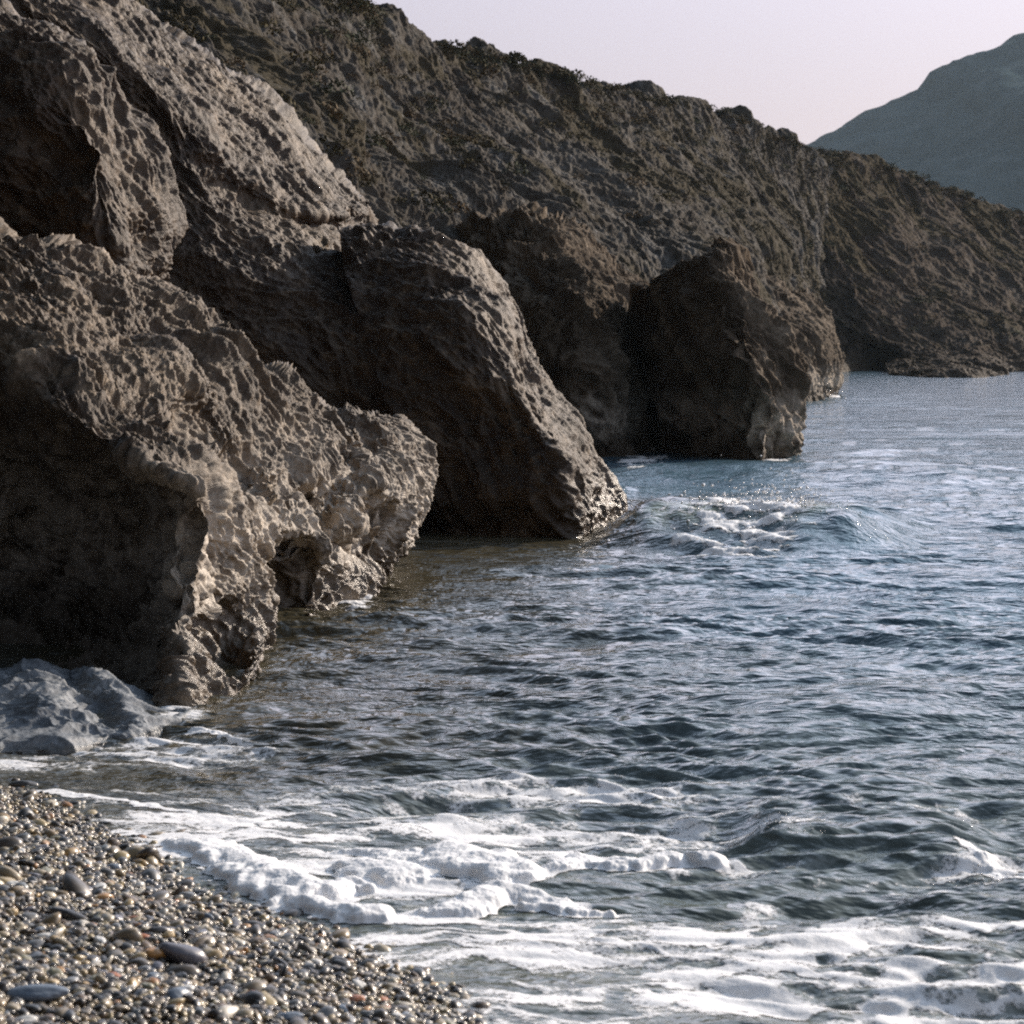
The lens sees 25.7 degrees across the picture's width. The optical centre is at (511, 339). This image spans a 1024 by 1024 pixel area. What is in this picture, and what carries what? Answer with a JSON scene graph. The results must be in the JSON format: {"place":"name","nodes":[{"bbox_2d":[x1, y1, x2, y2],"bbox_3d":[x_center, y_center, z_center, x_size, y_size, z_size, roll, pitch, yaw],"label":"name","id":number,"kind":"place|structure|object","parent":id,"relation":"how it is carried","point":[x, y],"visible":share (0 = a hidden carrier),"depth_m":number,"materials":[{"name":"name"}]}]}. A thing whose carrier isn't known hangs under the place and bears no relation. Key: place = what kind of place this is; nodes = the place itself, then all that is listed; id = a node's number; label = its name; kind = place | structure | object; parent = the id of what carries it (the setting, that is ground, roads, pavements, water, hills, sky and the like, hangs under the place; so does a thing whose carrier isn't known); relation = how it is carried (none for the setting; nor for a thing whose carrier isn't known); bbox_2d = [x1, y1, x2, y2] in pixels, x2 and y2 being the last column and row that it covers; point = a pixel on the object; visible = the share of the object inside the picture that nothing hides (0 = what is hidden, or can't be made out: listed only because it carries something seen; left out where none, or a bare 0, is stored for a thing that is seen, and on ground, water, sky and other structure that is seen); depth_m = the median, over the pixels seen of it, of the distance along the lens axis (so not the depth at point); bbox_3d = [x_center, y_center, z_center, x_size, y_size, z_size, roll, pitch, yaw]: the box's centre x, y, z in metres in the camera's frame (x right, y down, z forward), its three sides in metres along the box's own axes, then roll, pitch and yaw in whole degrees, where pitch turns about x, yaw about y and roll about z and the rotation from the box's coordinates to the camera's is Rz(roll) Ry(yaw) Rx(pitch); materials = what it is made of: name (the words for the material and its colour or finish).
{"place":"outdoors","nodes":[
{"label":"outdoors","id":0,"kind":"place"},
{"bbox_2d":[0,778,504,1023],"bbox_3d":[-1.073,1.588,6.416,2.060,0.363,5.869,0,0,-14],"label":"shingle","id":1,"kind":"object","parent":0,"point":[22,810],"visible":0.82,"depth_m":5.95,"materials":[{"name":"gravel"}]},
{"bbox_2d":[0,885,8,892],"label":"pebble","id":2,"kind":"object","parent":1,"relation":"on","point":[4,888],"visible":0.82,"depth_m":6.40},
{"bbox_2d":[3,901,10,907],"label":"pebble","id":3,"kind":"object","parent":1,"relation":"on","point":[7,904],"visible":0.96,"depth_m":6.22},
{"bbox_2d":[5,863,15,867],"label":"pebble","id":4,"kind":"object","parent":1,"relation":"on","point":[11,865],"visible":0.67,"depth_m":6.80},
{"bbox_2d":[6,892,15,898],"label":"pebble","id":5,"kind":"object","parent":1,"relation":"on","point":[8,894],"visible":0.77,"depth_m":6.32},
{"bbox_2d":[6,881,17,884],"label":"pebble","id":6,"kind":"object","parent":1,"relation":"on","point":[12,882],"visible":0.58,"depth_m":6.55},
{"bbox_2d":[7,908,17,915],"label":"pebble","id":7,"kind":"object","parent":1,"relation":"on","point":[14,911],"visible":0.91,"depth_m":6.16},
{"bbox_2d":[14,966,29,972],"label":"pebble","id":8,"kind":"object","parent":1,"relation":"on","point":[22,969],"visible":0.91,"depth_m":5.43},
{"bbox_2d":[8,780,37,786],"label":"pebble","id":9,"kind":"object","parent":1,"relation":"on","point":[19,783],"visible":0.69,"depth_m":8.53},
{"bbox_2d":[19,954,31,959],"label":"pebble","id":10,"kind":"object","parent":1,"relation":"on","point":[25,956],"visible":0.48,"depth_m":5.65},
{"bbox_2d":[15,1015,37,1023],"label":"pebble","id":11,"kind":"object","parent":1,"relation":"on","point":[32,1019],"visible":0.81,"depth_m":5.03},
{"bbox_2d":[20,906,35,911],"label":"pebble","id":12,"kind":"object","parent":1,"relation":"on","point":[30,908],"visible":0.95,"depth_m":6.23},
{"bbox_2d":[28,978,38,983],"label":"pebble","id":13,"kind":"object","parent":1,"relation":"on","point":[34,981],"visible":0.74,"depth_m":5.35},
{"bbox_2d":[27,872,39,876],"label":"pebble","id":14,"kind":"object","parent":1,"relation":"on","point":[34,874],"visible":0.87,"depth_m":6.71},
{"bbox_2d":[27,939,44,945],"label":"pebble","id":15,"kind":"object","parent":1,"relation":"on","point":[40,942],"visible":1,"depth_m":5.83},
{"bbox_2d":[6,984,69,1002],"bbox_3d":[-1.102,1.519,5.206,0.145,0.037,0.060,0,0,-6],"label":"pebble","id":16,"kind":"object","parent":1,"relation":"on","point":[29,993],"visible":0.98,"depth_m":5.19,"materials":[{"name":"stone"}]},
{"bbox_2d":[34,926,45,931],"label":"pebble","id":17,"kind":"object","parent":1,"relation":"on","point":[40,927],"visible":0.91,"depth_m":5.98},
{"bbox_2d":[35,844,48,847],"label":"pebble","id":18,"kind":"object","parent":1,"relation":"on","point":[45,845],"visible":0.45,"depth_m":7.17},
{"bbox_2d":[37,932,50,937],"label":"pebble","id":19,"kind":"object","parent":1,"relation":"on","point":[46,934],"visible":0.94,"depth_m":5.89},
{"bbox_2d":[40,866,52,873],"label":"pebble","id":20,"kind":"object","parent":1,"relation":"on","point":[47,869],"visible":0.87,"depth_m":6.77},
{"bbox_2d":[47,979,59,984],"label":"pebble","id":21,"kind":"object","parent":1,"relation":"on","point":[53,981],"visible":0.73,"depth_m":5.38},
{"bbox_2d":[48,967,63,975],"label":"pebble","id":22,"kind":"object","parent":1,"relation":"on","point":[52,971],"visible":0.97,"depth_m":5.45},
{"bbox_2d":[49,907,86,919],"bbox_3d":[-1.232,1.604,6.230,0.128,0.044,0.041,12,9,17],"label":"pebble","id":23,"kind":"object","parent":1,"relation":"on","point":[67,914],"visible":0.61,"depth_m":6.21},
{"bbox_2d":[63,976,78,983],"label":"pebble","id":24,"kind":"object","parent":1,"relation":"on","point":[72,979],"visible":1,"depth_m":5.41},
{"bbox_2d":[79,969,87,976],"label":"pebble","id":25,"kind":"object","parent":1,"relation":"on","point":[83,972],"visible":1,"depth_m":5.51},
{"bbox_2d":[80,960,89,964],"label":"pebble","id":26,"kind":"object","parent":1,"relation":"on","point":[83,962],"visible":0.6,"depth_m":5.65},
{"bbox_2d":[92,982,98,987],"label":"pebble","id":27,"kind":"object","parent":1,"relation":"on","point":[95,985],"visible":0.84,"depth_m":5.38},
{"bbox_2d":[94,936,106,943],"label":"pebble","id":28,"kind":"object","parent":1,"relation":"on","point":[101,939],"visible":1,"depth_m":5.87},
{"bbox_2d":[94,882,106,886],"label":"pebble","id":29,"kind":"object","parent":1,"relation":"on","point":[100,884],"visible":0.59,"depth_m":6.67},
{"bbox_2d":[96,995,106,1001],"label":"pebble","id":30,"kind":"object","parent":1,"relation":"on","point":[99,998],"visible":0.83,"depth_m":5.27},
{"bbox_2d":[97,893,113,898],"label":"pebble","id":31,"kind":"object","parent":1,"relation":"on","point":[103,895],"visible":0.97,"depth_m":6.53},
{"bbox_2d":[99,990,112,994],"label":"pebble","id":32,"kind":"object","parent":1,"relation":"on","point":[107,991],"visible":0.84,"depth_m":5.32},
{"bbox_2d":[106,864,120,869],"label":"pebble","id":33,"kind":"object","parent":1,"relation":"on","point":[114,866],"visible":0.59,"depth_m":7.01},
{"bbox_2d":[110,923,120,927],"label":"pebble","id":34,"kind":"object","parent":1,"relation":"on","point":[115,925],"visible":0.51,"depth_m":6.09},
{"bbox_2d":[113,914,122,920],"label":"pebble","id":35,"kind":"object","parent":1,"relation":"on","point":[118,917],"visible":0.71,"depth_m":6.21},
{"bbox_2d":[114,995,129,999],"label":"pebble","id":36,"kind":"object","parent":1,"relation":"on","point":[120,997],"visible":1,"depth_m":5.29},
{"bbox_2d":[118,975,127,981],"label":"pebble","id":37,"kind":"object","parent":1,"relation":"on","point":[124,978],"visible":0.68,"depth_m":5.49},
{"bbox_2d":[118,956,128,960],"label":"pebble","id":38,"kind":"object","parent":1,"relation":"on","point":[124,958],"visible":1,"depth_m":5.74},
{"bbox_2d":[123,898,133,905],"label":"pebble","id":39,"kind":"object","parent":1,"relation":"on","point":[129,901],"visible":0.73,"depth_m":6.45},
{"bbox_2d":[123,948,135,953],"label":"pebble","id":40,"kind":"object","parent":1,"relation":"on","point":[129,950],"visible":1,"depth_m":5.80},
{"bbox_2d":[129,952,146,958],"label":"pebble","id":41,"kind":"object","parent":1,"relation":"on","point":[139,954],"visible":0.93,"depth_m":5.75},
{"bbox_2d":[132,882,144,887],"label":"pebble","id":42,"kind":"object","parent":1,"relation":"on","point":[139,884],"visible":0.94,"depth_m":6.78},
{"bbox_2d":[133,988,146,995],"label":"pebble","id":43,"kind":"object","parent":1,"relation":"on","point":[139,992],"visible":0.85,"depth_m":5.35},
{"bbox_2d":[136,965,150,971],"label":"pebble","id":44,"kind":"object","parent":1,"relation":"on","point":[146,968],"visible":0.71,"depth_m":5.65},
{"bbox_2d":[139,982,154,988],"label":"pebble","id":45,"kind":"object","parent":1,"relation":"on","point":[145,985],"visible":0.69,"depth_m":5.43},
{"bbox_2d":[145,972,159,977],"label":"pebble","id":46,"kind":"object","parent":1,"relation":"on","point":[153,974],"visible":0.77,"depth_m":5.57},
{"bbox_2d":[141,947,165,958],"bbox_3d":[-0.922,1.588,5.795,0.080,0.035,0.050,19,-9,-27],"label":"pebble","id":47,"kind":"object","parent":1,"relation":"on","point":[154,952],"visible":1,"depth_m":5.77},
{"bbox_2d":[151,961,162,969],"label":"pebble","id":48,"kind":"object","parent":1,"relation":"on","point":[156,965],"visible":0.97,"depth_m":5.71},
{"bbox_2d":[145,926,172,933],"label":"pebble","id":49,"kind":"object","parent":1,"relation":"on","point":[159,929],"visible":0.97,"depth_m":5.98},
{"bbox_2d":[162,930,174,937],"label":"pebble","id":50,"kind":"object","parent":1,"relation":"on","point":[169,933],"visible":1,"depth_m":5.97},
{"bbox_2d":[175,1005,180,1012],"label":"pebble","id":51,"kind":"object","parent":1,"relation":"on","point":[178,1009],"visible":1,"depth_m":5.26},
{"bbox_2d":[166,987,191,999],"bbox_3d":[-0.794,1.570,5.359,0.074,0.038,0.046,15,2,-39],"label":"pebble","id":52,"kind":"object","parent":1,"relation":"on","point":[175,992],"visible":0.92,"depth_m":5.34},
{"bbox_2d":[173,972,188,979],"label":"pebble","id":53,"kind":"object","parent":1,"relation":"on","point":[182,975],"visible":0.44,"depth_m":5.64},
{"bbox_2d":[158,942,207,964],"bbox_3d":[-0.856,1.599,5.813,0.136,0.063,0.068,20,2,-11],"label":"pebble","id":54,"kind":"object","parent":1,"relation":"on","point":[177,953],"visible":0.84,"depth_m":5.79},
{"bbox_2d":[178,980,189,984],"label":"pebble","id":55,"kind":"object","parent":1,"relation":"on","point":[186,982],"visible":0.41,"depth_m":5.52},
{"bbox_2d":[179,984,194,989],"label":"pebble","id":56,"kind":"object","parent":1,"relation":"on","point":[190,987],"visible":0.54,"depth_m":5.45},
{"bbox_2d":[178,891,196,898],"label":"pebble","id":57,"kind":"object","parent":1,"relation":"on","point":[187,895],"visible":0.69,"depth_m":6.75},
{"bbox_2d":[182,931,194,935],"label":"pebble","id":58,"kind":"object","parent":1,"relation":"on","point":[187,933],"visible":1,"depth_m":6.00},
{"bbox_2d":[196,929,207,933],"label":"pebble","id":59,"kind":"object","parent":1,"relation":"on","point":[204,931],"visible":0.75,"depth_m":6.07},
{"bbox_2d":[191,935,215,945],"bbox_3d":[-0.819,1.600,5.947,0.040,0.031,0.081,14,9,38],"label":"pebble","id":60,"kind":"object","parent":1,"relation":"on","point":[199,941],"visible":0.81,"depth_m":5.93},
{"bbox_2d":[199,913,213,920],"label":"pebble","id":61,"kind":"object","parent":1,"relation":"on","point":[209,916],"visible":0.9,"depth_m":6.35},
{"bbox_2d":[205,949,221,958],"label":"pebble","id":62,"kind":"object","parent":1,"relation":"on","point":[217,953],"visible":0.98,"depth_m":5.85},
{"bbox_2d":[223,992,231,1001],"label":"pebble","id":63,"kind":"object","parent":1,"relation":"on","point":[226,994],"visible":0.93,"depth_m":5.43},
{"bbox_2d":[226,951,237,955],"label":"pebble","id":64,"kind":"object","parent":1,"relation":"on","point":[231,953],"visible":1,"depth_m":5.88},
{"bbox_2d":[236,965,242,972],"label":"pebble","id":65,"kind":"object","parent":1,"relation":"on","point":[239,968],"visible":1,"depth_m":5.78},
{"bbox_2d":[246,954,255,959],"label":"pebble","id":66,"kind":"object","parent":1,"relation":"on","point":[251,956],"visible":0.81,"depth_m":5.90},
{"bbox_2d":[250,939,259,944],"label":"pebble","id":67,"kind":"object","parent":1,"relation":"on","point":[256,941],"visible":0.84,"depth_m":6.05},
{"bbox_2d":[254,948,262,954],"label":"pebble","id":68,"kind":"object","parent":1,"relation":"on","point":[259,951],"visible":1,"depth_m":5.97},
{"bbox_2d":[258,1005,265,1010],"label":"pebble","id":69,"kind":"object","parent":1,"relation":"on","point":[262,1007],"visible":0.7,"depth_m":5.34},
{"bbox_2d":[261,959,272,966],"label":"pebble","id":70,"kind":"object","parent":1,"relation":"on","point":[267,962],"visible":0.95,"depth_m":5.88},
{"bbox_2d":[264,1010,274,1017],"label":"pebble","id":71,"kind":"object","parent":1,"relation":"on","point":[270,1013],"visible":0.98,"depth_m":5.28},
{"bbox_2d":[269,930,281,938],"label":"pebble","id":72,"kind":"object","parent":1,"relation":"on","point":[276,933],"visible":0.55,"depth_m":6.24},
{"bbox_2d":[272,957,286,964],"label":"pebble","id":73,"kind":"object","parent":1,"relation":"on","point":[279,960],"visible":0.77,"depth_m":5.91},
{"bbox_2d":[280,1005,288,1011],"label":"pebble","id":74,"kind":"object","parent":1,"relation":"on","point":[284,1008],"visible":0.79,"depth_m":5.37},
{"bbox_2d":[277,1012,303,1021],"bbox_3d":[-0.526,1.602,5.302,0.070,0.021,0.032,0,0,-11],"label":"pebble","id":75,"kind":"object","parent":1,"relation":"on","point":[287,1016],"visible":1,"depth_m":5.30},
{"bbox_2d":[303,977,315,984],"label":"pebble","id":76,"kind":"object","parent":1,"relation":"on","point":[310,980],"visible":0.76,"depth_m":5.74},
{"bbox_2d":[303,962,315,968],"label":"pebble","id":77,"kind":"object","parent":1,"relation":"on","point":[309,965],"visible":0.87,"depth_m":5.91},
{"bbox_2d":[308,1001,318,1006],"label":"pebble","id":78,"kind":"object","parent":1,"relation":"on","point":[315,1004],"visible":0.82,"depth_m":5.45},
{"bbox_2d":[310,958,321,962],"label":"pebble","id":79,"kind":"object","parent":1,"relation":"on","point":[312,960],"visible":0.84,"depth_m":5.97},
{"bbox_2d":[318,966,329,975],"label":"pebble","id":80,"kind":"object","parent":1,"relation":"on","point":[324,971],"visible":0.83,"depth_m":5.86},
{"bbox_2d":[318,1005,336,1017],"bbox_3d":[-0.448,1.625,5.379,0.042,0.031,0.062,22,38,18],"label":"pebble","id":81,"kind":"object","parent":1,"relation":"on","point":[327,1010],"visible":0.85,"depth_m":5.38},
{"bbox_2d":[329,966,339,971],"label":"pebble","id":82,"kind":"object","parent":1,"relation":"on","point":[335,968],"visible":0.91,"depth_m":5.92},
{"bbox_2d":[338,1004,348,1013],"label":"pebble","id":83,"kind":"object","parent":1,"relation":"on","point":[343,1008],"visible":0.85,"depth_m":5.46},
{"bbox_2d":[346,1014,355,1023],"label":"pebble","id":84,"kind":"object","parent":1,"relation":"on","point":[352,1019],"visible":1,"depth_m":5.37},
{"bbox_2d":[348,994,364,1001],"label":"pebble","id":85,"kind":"object","parent":1,"relation":"on","point":[356,997],"visible":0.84,"depth_m":5.60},
{"bbox_2d":[352,979,365,990],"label":"pebble","id":86,"kind":"object","parent":1,"relation":"on","point":[358,983],"visible":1,"depth_m":5.82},
{"bbox_2d":[356,1002,366,1006],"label":"pebble","id":87,"kind":"object","parent":1,"relation":"on","point":[361,1004],"visible":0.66,"depth_m":5.55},
{"bbox_2d":[359,1006,370,1012],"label":"pebble","id":88,"kind":"object","parent":1,"relation":"on","point":[366,1008],"visible":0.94,"depth_m":5.48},
{"bbox_2d":[377,1019,394,1023],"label":"pebble","id":89,"kind":"object","parent":1,"relation":"on","point":[385,1021],"visible":1,"depth_m":5.37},
{"bbox_2d":[390,1012,401,1016],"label":"pebble","id":90,"kind":"object","parent":1,"relation":"on","point":[396,1014],"visible":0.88,"depth_m":5.46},
{"bbox_2d":[402,1015,416,1022],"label":"pebble","id":91,"kind":"object","parent":1,"relation":"on","point":[406,1017],"visible":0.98,"depth_m":5.43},
{"bbox_2d":[443,1019,455,1023],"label":"pebble","id":92,"kind":"object","parent":1,"relation":"on","point":[447,1021],"visible":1,"depth_m":5.46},
{"bbox_2d":[135,0,832,317],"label":"hillside","id":93,"kind":"structure","parent":0,"point":[604,195],"depth_m":52.48,"materials":[{"name":"stone"}]},
{"bbox_2d":[162,0,828,274],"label":"scrub","id":94,"kind":"object","parent":93,"relation":"on","point":[517,57],"visible":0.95,"depth_m":50.03,"materials":[{"name":"green plant"}]},
{"bbox_2d":[0,371,1023,1023],"bbox_3d":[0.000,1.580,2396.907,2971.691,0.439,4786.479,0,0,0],"label":"sea","id":95,"kind":"structure","parent":0,"point":[824,661],"depth_m":10.34,"materials":[{"name":"liquid"}]},
{"bbox_2d":[0,658,190,755],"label":"rock boulder","id":96,"kind":"object","parent":95,"relation":"in","point":[45,708],"visible":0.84,"depth_m":9.88,"materials":[{"name":"stone"}]},
{"bbox_2d":[8,0,427,525],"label":"rock outcrop","id":97,"kind":"object","parent":95,"relation":"in","point":[272,198],"visible":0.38,"depth_m":21.57,"materials":[{"name":"stone"}]},
{"bbox_2d":[0,217,438,706],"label":"rock outcrop","id":98,"kind":"object","parent":95,"relation":"in","point":[195,492],"visible":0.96,"depth_m":12.96,"materials":[{"name":"stone"}]},
{"bbox_2d":[0,0,187,280],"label":"rock boulder","id":99,"kind":"object","parent":98,"relation":"on","point":[85,153],"visible":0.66,"depth_m":15.74,"materials":[{"name":"stone"}]},
{"bbox_2d":[339,221,627,538],"bbox_3d":[-0.332,0.508,24.925,2.997,3.386,11.882,0,0,0],"label":"rock buttress","id":100,"kind":"object","parent":95,"relation":"in","point":[477,397],"visible":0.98,"depth_m":20.07,"materials":[{"name":"stone"}]},
{"bbox_2d":[0,706,1023,1023],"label":"foam","id":101,"kind":"object","parent":95,"relation":"on","point":[502,876],"visible":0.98,"depth_m":6.79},
{"bbox_2d":[455,201,657,456],"bbox_3d":[0.538,-0.025,40.889,5.005,4.483,17.730,0,0,0],"label":"rock buttress","id":102,"kind":"object","parent":95,"relation":"in","point":[569,281],"visible":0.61,"depth_m":33.37,"materials":[{"name":"stone"}]},
{"bbox_2d":[338,395,840,610],"bbox_3d":[4.653,1.554,42.905,3.255,0.400,58.743,0,0,9],"label":"foam","id":103,"kind":"object","parent":95,"relation":"on","point":[709,517],"visible":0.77,"depth_m":18.67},
{"bbox_2d":[626,236,811,459],"bbox_3d":[3.144,0.343,33.736,2.611,3.777,5.032,0,0,-19],"label":"rock buttress","id":104,"kind":"object","parent":95,"relation":"in","point":[723,365],"visible":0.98,"depth_m":32.25,"materials":[{"name":"stone"}]},
{"bbox_2d":[436,379,1021,886],"bbox_3d":[3.668,1.377,36.712,4.866,0.749,59.862,0,0,8],"label":"spray","id":105,"kind":"object","parent":95,"relation":"on","point":[800,499],"visible":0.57,"depth_m":19.26,"materials":[{"name":"white liquid"}]},
{"bbox_2d":[765,275,845,401],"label":"rock buttress","id":106,"kind":"object","parent":95,"relation":"in","point":[809,318],"visible":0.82,"depth_m":65.11,"materials":[{"name":"stone"}]},
{"bbox_2d":[370,0,1023,144],"label":"sky","id":107,"kind":"structure","parent":0,"point":[808,68],"materials":[{"name":"white"}]},
{"bbox_2d":[806,33,1023,211],"bbox_3d":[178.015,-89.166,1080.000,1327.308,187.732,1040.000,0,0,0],"label":"mountain","id":108,"kind":"structure","parent":0,"point":[959,123],"depth_m":970.08,"materials":[{"name":"stone"}]},
{"bbox_2d":[818,150,1023,371],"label":"headland","id":109,"kind":"structure","parent":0,"point":[944,270],"depth_m":131.05,"materials":[{"name":"stone"}]},
{"bbox_2d":[813,146,1023,336],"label":"scrub","id":110,"kind":"object","parent":109,"relation":"on","point":[966,193],"visible":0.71,"depth_m":137.62,"materials":[{"name":"green plant"}]},
{"bbox_2d":[885,344,1008,377],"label":"rock ledge","id":111,"kind":"object","parent":109,"relation":"on","point":[949,365],"visible":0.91,"depth_m":108.60,"materials":[{"name":"stone"}]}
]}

